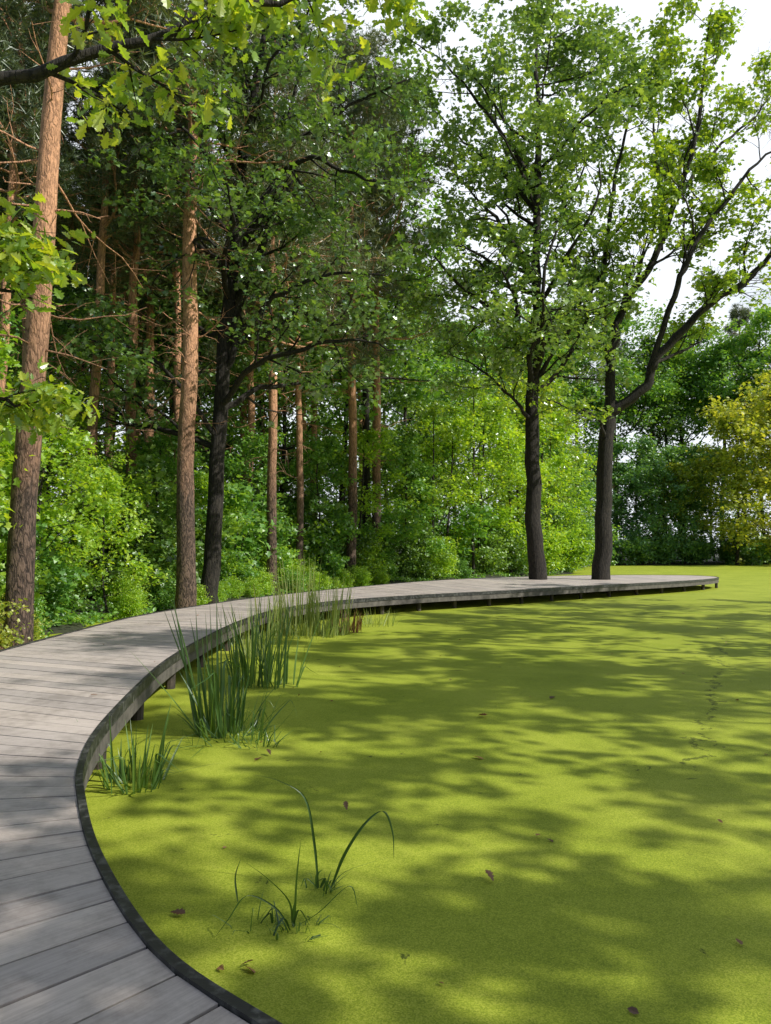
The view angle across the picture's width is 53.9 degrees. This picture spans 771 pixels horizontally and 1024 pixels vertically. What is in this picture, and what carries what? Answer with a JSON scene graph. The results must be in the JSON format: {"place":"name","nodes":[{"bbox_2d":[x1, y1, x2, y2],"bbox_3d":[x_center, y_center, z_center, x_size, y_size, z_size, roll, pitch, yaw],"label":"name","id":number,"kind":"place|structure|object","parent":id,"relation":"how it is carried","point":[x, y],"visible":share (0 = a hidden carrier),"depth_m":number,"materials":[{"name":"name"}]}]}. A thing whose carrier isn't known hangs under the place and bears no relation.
{"place":"outdoors","nodes":[
{"label":"outdoors","id":0,"kind":"place"},
{"bbox_2d":[25,0,770,547],"label":"sky","id":1,"kind":"structure","parent":0,"point":[756,33],"materials":[{"name":"white"}]},
{"bbox_2d":[34,565,770,1023],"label":"pond water","id":2,"kind":"structure","parent":0,"point":[644,747],"depth_m":6.24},
{"bbox_2d":[88,700,216,795],"bbox_3d":[-2.234,2.195,7.026,1.491,0.795,1.209,0,-3,0],"label":"cattail clump","id":3,"kind":"object","parent":2,"relation":"in","point":[157,770],"visible":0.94,"depth_m":6.99,"materials":[{"name":"plant"}]},
{"bbox_2d":[131,597,296,758],"bbox_3d":[-1.929,1.845,8.907,1.796,1.675,1.716,2,-4,-38],"label":"cattail clump","id":4,"kind":"object","parent":2,"relation":"in","point":[229,720],"visible":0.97,"depth_m":8.94,"materials":[{"name":"plant"}]},
{"bbox_2d":[202,584,325,689],"bbox_3d":[-1.941,2.005,12.286,1.473,1.681,2.039,-3,-4,45],"label":"cattail clump","id":5,"kind":"object","parent":2,"relation":"in","point":[266,665],"visible":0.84,"depth_m":12.09,"materials":[{"name":"plant"}]},
{"bbox_2d":[214,774,393,940],"bbox_3d":[-0.483,2.092,4.610,1.080,0.765,0.849,0,-3,0],"label":"sedge plant","id":6,"kind":"object","parent":2,"relation":"in","point":[294,912],"visible":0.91,"depth_m":4.50,"materials":[{"name":"plant"}]},
{"bbox_2d":[220,553,395,659],"bbox_3d":[-2.105,2.069,19.058,2.982,2.205,8.540,-1,-3,20],"label":"reed clump","id":7,"kind":"object","parent":2,"relation":"in","point":[333,628],"visible":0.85,"depth_m":19.23,"materials":[{"name":"green plant"}]},
{"bbox_2d":[39,548,770,634],"bbox_3d":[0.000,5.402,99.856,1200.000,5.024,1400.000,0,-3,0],"label":"ground","id":8,"kind":"structure","parent":0,"point":[64,628],"depth_m":35.72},
{"bbox_2d":[0,598,35,649],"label":"spindle bush","id":9,"kind":"object","parent":8,"relation":"on","point":[4,641],"visible":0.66,"depth_m":13.27,"materials":[{"name":"green plant"}]},
{"bbox_2d":[0,330,56,599],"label":"maple sapling","id":10,"kind":"object","parent":8,"relation":"on","point":[4,356],"visible":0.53,"depth_m":17.95,"materials":[{"name":"green plant"}]},
{"bbox_2d":[0,507,91,624],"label":"bank shrub","id":11,"kind":"object","parent":8,"relation":"on","point":[63,574],"visible":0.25,"depth_m":20.65,"materials":[{"name":"green plant"}]},
{"bbox_2d":[0,0,114,475],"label":"pine tree","id":12,"kind":"object","parent":8,"relation":"on","point":[15,97],"visible":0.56,"depth_m":24.72,"materials":[{"name":"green plant"}]},
{"bbox_2d":[0,422,122,616],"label":"maple sapling","id":13,"kind":"object","parent":8,"relation":"on","point":[69,444],"visible":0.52,"depth_m":20.68,"materials":[{"name":"green plant"}]},
{"bbox_2d":[0,241,138,577],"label":"broadleaf tree","id":14,"kind":"object","parent":8,"relation":"on","point":[16,312],"visible":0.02,"depth_m":40.47,"materials":[{"name":"green plant"}]},
{"bbox_2d":[2,369,152,561],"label":"young tree","id":15,"kind":"object","parent":8,"relation":"on","point":[79,422],"visible":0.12,"depth_m":27.68,"materials":[{"name":"green plant"}]},
{"bbox_2d":[0,8,156,425],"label":"pine tree","id":16,"kind":"object","parent":8,"relation":"on","point":[77,250],"visible":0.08,"depth_m":29.77,"materials":[{"name":"green plant"}]},
{"bbox_2d":[7,279,172,541],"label":"broadleaf tree","id":17,"kind":"object","parent":8,"relation":"on","point":[65,326],"visible":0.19,"depth_m":34.73,"materials":[{"name":"green wood"}]},
{"bbox_2d":[0,0,186,597],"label":"pine tree","id":18,"kind":"object","parent":8,"relation":"on","point":[93,139],"visible":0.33,"depth_m":27.65,"materials":[{"name":"green plant"}]},
{"bbox_2d":[42,448,154,600],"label":"young tree","id":19,"kind":"object","parent":8,"relation":"on","point":[99,461],"visible":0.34,"depth_m":26.07,"materials":[{"name":"green plant"}]},
{"bbox_2d":[45,463,169,612],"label":"maple sapling","id":20,"kind":"object","parent":8,"relation":"on","point":[110,491],"visible":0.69,"depth_m":23.82,"materials":[{"name":"green plant"}]},
{"bbox_2d":[32,58,182,586],"bbox_3d":[-12.709,-8.240,33.809,8.394,24.691,6.271,-3,-4,45],"label":"pine tree","id":21,"kind":"object","parent":8,"relation":"on","point":[115,281],"visible":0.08,"depth_m":32.55,"materials":[{"name":"green plant"}]},
{"bbox_2d":[0,0,234,647],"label":"pine tree","id":22,"kind":"object","parent":8,"relation":"on","point":[20,559],"visible":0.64,"depth_m":15.43,"materials":[{"name":"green plant"}]},
{"bbox_2d":[41,465,197,597],"bbox_3d":[-10.565,0.900,27.289,6.568,4.941,5.050,-2,-3,34],"label":"bank shrub","id":23,"kind":"object","parent":8,"relation":"on","point":[169,540],"visible":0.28,"depth_m":26.88,"materials":[{"name":"green plant"}]},
{"bbox_2d":[108,587,151,618],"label":"bank shrub","id":24,"kind":"object","parent":8,"relation":"on","point":[132,608],"visible":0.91,"depth_m":23.57,"materials":[{"name":"green plant"}]},
{"bbox_2d":[35,16,225,568],"bbox_3d":[-10.155,-8.724,30.272,7.085,25.528,7.424,0,-3,3],"label":"pine tree","id":25,"kind":"object","parent":8,"relation":"on","point":[135,257],"visible":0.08,"depth_m":30.17,"materials":[{"name":"green plant"}]},
{"bbox_2d":[75,242,205,474],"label":"pine tree","id":26,"kind":"object","parent":8,"relation":"on","point":[155,332],"visible":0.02,"depth_m":39.41,"materials":[{"name":"green plant"}]},
{"bbox_2d":[69,140,226,505],"bbox_3d":[-11.267,-9.374,36.762,8.181,27.488,7.508,-2,-3,29],"label":"pine tree","id":27,"kind":"object","parent":8,"relation":"on","point":[149,330],"depth_m":36.29,"materials":[{"name":"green plant"}]},
{"bbox_2d":[54,436,251,588],"bbox_3d":[-9.647,0.326,30.393,6.840,6.692,8.894,-2,-3,31],"label":"bank shrub","id":28,"kind":"object","parent":8,"relation":"on","point":[154,466],"visible":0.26,"depth_m":29.06,"materials":[{"name":"green plant"}]},
{"bbox_2d":[111,416,206,577],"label":"young tree","id":29,"kind":"object","parent":8,"relation":"on","point":[159,441],"visible":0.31,"depth_m":30.13,"materials":[{"name":"green wood"}]},
{"bbox_2d":[71,208,268,490],"bbox_3d":[-10.078,-5.264,38.298,9.945,18.832,9.452,-1,-3,22],"label":"broadleaf tree","id":30,"kind":"object","parent":8,"relation":"on","point":[247,360],"visible":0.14,"depth_m":37.63,"materials":[{"name":"green plant"}]},
{"bbox_2d":[109,84,253,518],"bbox_3d":[-8.616,-8.774,34.150,8.814,25.926,6.584,-2,-3,37],"label":"pine tree","id":31,"kind":"object","parent":8,"relation":"on","point":[176,276],"visible":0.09,"depth_m":34.49,"materials":[{"name":"green plant"}]},
{"bbox_2d":[120,226,268,520],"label":"broadleaf tree","id":32,"kind":"object","parent":8,"relation":"on","point":[208,414],"visible":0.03,"depth_m":43.99,"materials":[{"name":"green wood"}]},
{"bbox_2d":[0,0,428,453],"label":"oak tree","id":33,"kind":"object","parent":8,"relation":"on","point":[33,265],"visible":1,"depth_m":8.60,"materials":[{"name":"green plant"}]},
{"bbox_2d":[90,0,344,608],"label":"pine tree","id":34,"kind":"object","parent":8,"relation":"on","point":[186,591],"visible":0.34,"depth_m":26.24,"materials":[{"name":"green plant"}]},
{"bbox_2d":[160,462,286,580],"bbox_3d":[-8.706,1.187,35.881,7.987,6.699,7.682,0,-3,-6],"label":"bank shrub","id":35,"kind":"object","parent":8,"relation":"on","point":[237,498],"visible":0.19,"depth_m":34.37,"materials":[{"name":"green plant"}]},
{"bbox_2d":[194,471,257,576],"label":"young tree","id":36,"kind":"object","parent":8,"relation":"on","point":[203,480],"visible":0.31,"depth_m":32.94,"materials":[{"name":"green plant"}]},
{"bbox_2d":[196,543,261,592],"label":"bank shrub","id":37,"kind":"object","parent":8,"relation":"on","point":[248,573],"visible":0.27,"depth_m":33.58,"materials":[{"name":"green plant"}]},
{"bbox_2d":[195,506,299,583],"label":"bank shrub","id":38,"kind":"object","parent":8,"relation":"on","point":[282,550],"visible":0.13,"depth_m":37.37,"materials":[{"name":"green plant"}]},
{"bbox_2d":[48,0,449,603],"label":"oak tree","id":39,"kind":"object","parent":8,"relation":"on","point":[238,213],"visible":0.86,"depth_m":27.05,"materials":[{"name":"green plant"}]},
{"bbox_2d":[197,109,315,537],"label":"pine tree","id":40,"kind":"object","parent":8,"relation":"on","point":[251,412],"visible":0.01,"depth_m":40.12,"materials":[{"name":"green plant"}]},
{"bbox_2d":[181,290,345,512],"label":"broadleaf tree","id":41,"kind":"object","parent":8,"relation":"on","point":[287,428],"visible":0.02,"depth_m":48.76,"materials":[{"name":"green wood"}]},
{"bbox_2d":[223,420,306,569],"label":"young tree","id":42,"kind":"object","parent":8,"relation":"on","point":[242,448],"visible":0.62,"depth_m":37.08,"materials":[{"name":"green wood"}]},
{"bbox_2d":[151,0,407,590],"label":"pine tree","id":43,"kind":"object","parent":8,"relation":"on","point":[272,455],"visible":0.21,"depth_m":35.70,"materials":[{"name":"green plant"}]},
{"bbox_2d":[212,310,363,524],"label":"broadleaf tree","id":44,"kind":"object","parent":8,"relation":"on","point":[259,378],"visible":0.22,"depth_m":43.62,"materials":[{"name":"green wood"}]},
{"bbox_2d":[236,474,340,572],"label":"bank shrub","id":45,"kind":"object","parent":8,"relation":"on","point":[323,527],"visible":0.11,"depth_m":40.94,"materials":[{"name":"green plant"}]},
{"bbox_2d":[244,125,364,571],"bbox_3d":[-4.298,-7.718,40.541,6.271,24.691,8.394,-1,-3,18],"label":"pine tree","id":46,"kind":"object","parent":8,"relation":"on","point":[299,477],"visible":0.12,"depth_m":39.33,"materials":[{"name":"green plant"}]},
{"bbox_2d":[39,566,573,637],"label":"undergrowth","id":47,"kind":"object","parent":8,"relation":"on","point":[84,616],"visible":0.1,"depth_m":25.72,"materials":[{"name":"green plant"}]},
{"bbox_2d":[276,427,369,569],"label":"young tree","id":48,"kind":"object","parent":8,"relation":"on","point":[328,446],"visible":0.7,"depth_m":41.78,"materials":[{"name":"green wood"}]},
{"bbox_2d":[303,524,349,584],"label":"bank shrub","id":49,"kind":"object","parent":8,"relation":"on","point":[331,560],"visible":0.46,"depth_m":40.88,"materials":[{"name":"green plant"}]},
{"bbox_2d":[267,220,433,525],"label":"broadleaf tree","id":50,"kind":"object","parent":8,"relation":"on","point":[394,399],"visible":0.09,"depth_m":53.72,"materials":[{"name":"green plant"}]},
{"bbox_2d":[231,5,474,577],"bbox_3d":[-1.300,-11.932,44.397,16.604,34.104,14.267,0,-3,-9],"label":"pine tree","id":51,"kind":"object","parent":8,"relation":"on","point":[358,111],"visible":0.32,"depth_m":42.99,"materials":[{"name":"green plant"}]},
{"bbox_2d":[322,529,387,578],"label":"bank shrub","id":52,"kind":"object","parent":8,"relation":"on","point":[369,540],"visible":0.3,"depth_m":44.42,"materials":[{"name":"green plant"}]},
{"bbox_2d":[304,413,406,562],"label":"young tree","id":53,"kind":"object","parent":8,"relation":"on","point":[370,437],"visible":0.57,"depth_m":44.89,"materials":[{"name":"green plant"}]},
{"bbox_2d":[0,575,718,1023],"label":"wooden boardwalk","id":54,"kind":"structure","parent":8,"relation":"on","point":[80,943],"depth_m":4.87,"materials":[{"name":"wood"}]},
{"bbox_2d":[272,65,468,526],"bbox_3d":[-1.869,-11.954,49.561,14.720,33.905,17.475,0,-3,8],"label":"pine tree","id":55,"kind":"object","parent":8,"relation":"on","point":[424,366],"visible":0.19,"depth_m":50.82,"materials":[{"name":"green wood"}]},
{"bbox_2d":[320,495,431,565],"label":"bank shrub","id":56,"kind":"object","parent":8,"relation":"on","point":[409,529],"visible":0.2,"depth_m":47.04,"materials":[{"name":"green plant"}]},
{"bbox_2d":[325,90,439,554],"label":"pine tree","id":57,"kind":"object","parent":8,"relation":"on","point":[376,478],"visible":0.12,"depth_m":47.98,"materials":[{"name":"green plant"}]},
{"bbox_2d":[364,431,461,569],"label":"young tree","id":58,"kind":"object","parent":8,"relation":"on","point":[408,453],"visible":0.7,"depth_m":49.63,"materials":[{"name":"green wood"}]},
{"bbox_2d":[341,276,484,501],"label":"broadleaf tree","id":59,"kind":"object","parent":8,"relation":"on","point":[394,372],"visible":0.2,"depth_m":62.05,"materials":[{"name":"green plant"}]},
{"bbox_2d":[381,524,445,577],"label":"bank shrub","id":60,"kind":"object","parent":8,"relation":"on","point":[411,564],"visible":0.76,"depth_m":48.80,"materials":[{"name":"green plant"}]},
{"bbox_2d":[381,398,477,549],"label":"young oak tree","id":61,"kind":"object","parent":8,"relation":"on","point":[433,410],"visible":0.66,"depth_m":52.10,"materials":[{"name":"green plant"}]},
{"bbox_2d":[382,400,477,536],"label":"young tree","id":62,"kind":"object","parent":8,"relation":"on","point":[419,441],"visible":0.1,"depth_m":59.32,"materials":[{"name":"green wood"}]},
{"bbox_2d":[381,402,499,572],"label":"young tree","id":63,"kind":"object","parent":8,"relation":"on","point":[461,421],"visible":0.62,"depth_m":53.19,"materials":[{"name":"green plant"}]},
{"bbox_2d":[401,492,500,570],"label":"bank shrub","id":64,"kind":"object","parent":8,"relation":"on","point":[473,510],"visible":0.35,"depth_m":53.73,"materials":[{"name":"green plant"}]},
{"bbox_2d":[408,316,503,523],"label":"broadleaf tree","id":65,"kind":"object","parent":8,"relation":"on","point":[474,359],"visible":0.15,"depth_m":99.14,"materials":[{"name":"green wood"}]},
{"bbox_2d":[409,379,526,523],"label":"young tree","id":66,"kind":"object","parent":8,"relation":"on","point":[477,402],"visible":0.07,"depth_m":65.44,"materials":[{"name":"green plant"}]},
{"bbox_2d":[420,374,518,575],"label":"young oak tree","id":67,"kind":"object","parent":8,"relation":"on","point":[494,491],"visible":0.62,"depth_m":54.82,"materials":[{"name":"green plant"}]},
{"bbox_2d":[422,383,525,572],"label":"young tree","id":68,"kind":"object","parent":8,"relation":"on","point":[504,515],"visible":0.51,"depth_m":56.77,"materials":[{"name":"green plant"}]},
{"bbox_2d":[466,522,518,573],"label":"bank shrub","id":69,"kind":"object","parent":8,"relation":"on","point":[491,558],"visible":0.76,"depth_m":56.38,"materials":[{"name":"green plant"}]},
{"bbox_2d":[460,372,565,533],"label":"young oak tree","id":70,"kind":"object","parent":8,"relation":"on","point":[510,388],"visible":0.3,"depth_m":62.61,"materials":[{"name":"green plant"}]},
{"bbox_2d":[465,422,567,573],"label":"young tree","id":71,"kind":"object","parent":8,"relation":"on","point":[514,440],"visible":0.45,"depth_m":58.91,"materials":[{"name":"green plant"}]},
{"bbox_2d":[485,518,548,572],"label":"bank shrub","id":72,"kind":"object","parent":8,"relation":"on","point":[514,555],"visible":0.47,"depth_m":58.99,"materials":[{"name":"green plant"}]},
{"bbox_2d":[469,350,569,512],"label":"young oak tree","id":73,"kind":"object","parent":8,"relation":"on","point":[492,395],"visible":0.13,"depth_m":71.39,"materials":[{"name":"green plant"}]},
{"bbox_2d":[458,309,591,504],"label":"broadleaf tree","id":74,"kind":"object","parent":8,"relation":"on","point":[559,349],"visible":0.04,"depth_m":112.57,"materials":[{"name":"green wood"}]},
{"bbox_2d":[377,0,678,579],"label":"oak tree","id":75,"kind":"object","parent":8,"relation":"on","point":[536,193],"visible":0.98,"depth_m":39.14,"materials":[{"name":"green plant"}]},
{"bbox_2d":[508,517,571,573],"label":"bank shrub","id":76,"kind":"object","parent":8,"relation":"on","point":[550,553],"visible":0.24,"depth_m":61.97,"materials":[{"name":"green plant"}]},
{"bbox_2d":[486,414,595,549],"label":"young tree","id":77,"kind":"object","parent":8,"relation":"on","point":[553,460],"visible":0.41,"depth_m":62.99,"materials":[{"name":"green plant"}]},
{"bbox_2d":[493,398,596,528],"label":"young tree","id":78,"kind":"object","parent":8,"relation":"on","point":[578,472],"visible":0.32,"depth_m":68.94,"materials":[{"name":"green plant"}]},
{"bbox_2d":[499,373,596,525],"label":"young oak tree","id":79,"kind":"object","parent":8,"relation":"on","point":[555,385],"visible":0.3,"depth_m":67.46,"materials":[{"name":"green plant"}]},
{"bbox_2d":[520,381,596,520],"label":"young oak tree","id":80,"kind":"object","parent":8,"relation":"on","point":[591,509],"visible":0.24,"depth_m":79.28,"materials":[{"name":"green plant"}]},
{"bbox_2d":[539,441,595,548],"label":"young tree","id":81,"kind":"object","parent":8,"relation":"on","point":[590,488],"visible":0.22,"depth_m":74.46,"materials":[{"name":"green wood"}]},
{"bbox_2d":[542,516,594,571],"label":"bank shrub","id":82,"kind":"object","parent":8,"relation":"on","point":[572,558],"visible":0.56,"depth_m":65.84,"materials":[{"name":"green plant"}]},
{"bbox_2d":[570,434,652,551],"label":"alder tree","id":83,"kind":"object","parent":8,"relation":"on","point":[619,447],"visible":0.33,"depth_m":104.81,"materials":[{"name":"green plant"}]},
{"bbox_2d":[562,299,693,538],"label":"broadleaf tree","id":84,"kind":"object","parent":8,"relation":"on","point":[633,376],"visible":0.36,"depth_m":112.86,"materials":[{"name":"green wood"}]},
{"bbox_2d":[508,0,770,579],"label":"oak tree","id":85,"kind":"object","parent":8,"relation":"on","point":[663,162],"visible":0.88,"depth_m":39.95,"materials":[{"name":"green plant"}]},
{"bbox_2d":[590,331,703,531],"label":"broadleaf tree","id":86,"kind":"object","parent":8,"relation":"on","point":[652,341],"visible":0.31,"depth_m":117.26,"materials":[{"name":"green plant"}]},
{"bbox_2d":[611,453,683,537],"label":"alder tree","id":87,"kind":"object","parent":8,"relation":"on","point":[634,474],"visible":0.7,"depth_m":104.77,"materials":[{"name":"green plant"}]},
{"bbox_2d":[616,512,679,565],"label":"bank shrub","id":88,"kind":"object","parent":8,"relation":"on","point":[643,557],"visible":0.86,"depth_m":99.30,"materials":[{"name":"green plant"}]},
{"bbox_2d":[615,433,695,543],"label":"alder tree","id":89,"kind":"object","parent":8,"relation":"on","point":[647,443],"visible":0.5,"depth_m":106.82,"materials":[{"name":"green plant"}]},
{"bbox_2d":[629,511,683,563],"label":"bank shrub","id":90,"kind":"object","parent":8,"relation":"on","point":[669,558],"visible":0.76,"depth_m":100.10,"materials":[{"name":"green plant"}]},
{"bbox_2d":[598,319,732,533],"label":"broadleaf tree","id":91,"kind":"object","parent":8,"relation":"on","point":[696,395],"visible":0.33,"depth_m":118.06,"materials":[{"name":"green wood"}]},
{"bbox_2d":[645,453,719,552],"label":"alder tree","id":92,"kind":"object","parent":8,"relation":"on","point":[699,507],"visible":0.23,"depth_m":106.78,"materials":[{"name":"green plant"}]},
{"bbox_2d":[651,458,721,541],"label":"willow tree","id":93,"kind":"object","parent":8,"relation":"on","point":[677,467],"visible":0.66,"depth_m":104.38,"materials":[{"name":"green plant"}]},
{"bbox_2d":[629,320,745,558],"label":"broadleaf tree","id":94,"kind":"object","parent":8,"relation":"on","point":[681,396],"visible":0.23,"depth_m":118.44,"materials":[{"name":"green wood"}]},
{"bbox_2d":[670,512,722,563],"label":"bank shrub","id":95,"kind":"object","parent":8,"relation":"on","point":[694,554],"visible":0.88,"depth_m":101.34,"materials":[{"name":"green plant"}]},
{"bbox_2d":[662,442,761,559],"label":"alder tree","id":96,"kind":"object","parent":8,"relation":"on","point":[691,453],"visible":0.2,"depth_m":108.41,"materials":[{"name":"green plant"}]},
{"bbox_2d":[654,322,770,541],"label":"broadleaf tree","id":97,"kind":"object","parent":8,"relation":"on","point":[722,356],"visible":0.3,"depth_m":116.74,"materials":[{"name":"green wood"}]},
{"bbox_2d":[694,302,760,530],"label":"pine tree","id":98,"kind":"object","parent":8,"relation":"on","point":[742,313],"visible":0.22,"depth_m":128.69,"materials":[{"name":"green plant"}]},
{"bbox_2d":[685,401,770,564],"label":"willow tree","id":99,"kind":"object","parent":8,"relation":"on","point":[733,487],"visible":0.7,"depth_m":98.86,"materials":[{"name":"yellow plant"}]},
{"bbox_2d":[687,304,770,535],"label":"broadleaf tree","id":100,"kind":"object","parent":8,"relation":"on","point":[762,315],"visible":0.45,"depth_m":114.45,"materials":[{"name":"green wood"}]},
{"bbox_2d":[695,363,770,561],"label":"willow tree","id":101,"kind":"object","parent":8,"relation":"on","point":[764,405],"visible":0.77,"depth_m":95.37,"materials":[{"name":"yellow plant"}]},
{"bbox_2d":[714,363,770,564],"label":"willow tree","id":102,"kind":"object","parent":8,"relation":"on","point":[765,380],"visible":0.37,"depth_m":98.67,"materials":[{"name":"yellow plant"}]},
{"bbox_2d":[716,511,770,564],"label":"bank shrub","id":103,"kind":"object","parent":8,"relation":"on","point":[752,555],"visible":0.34,"depth_m":102.23,"materials":[{"name":"green plant"}]},
{"bbox_2d":[717,339,770,496],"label":"broadleaf tree","id":104,"kind":"object","parent":8,"relation":"on","point":[751,360],"visible":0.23,"depth_m":116.34,"materials":[{"name":"green wood"}]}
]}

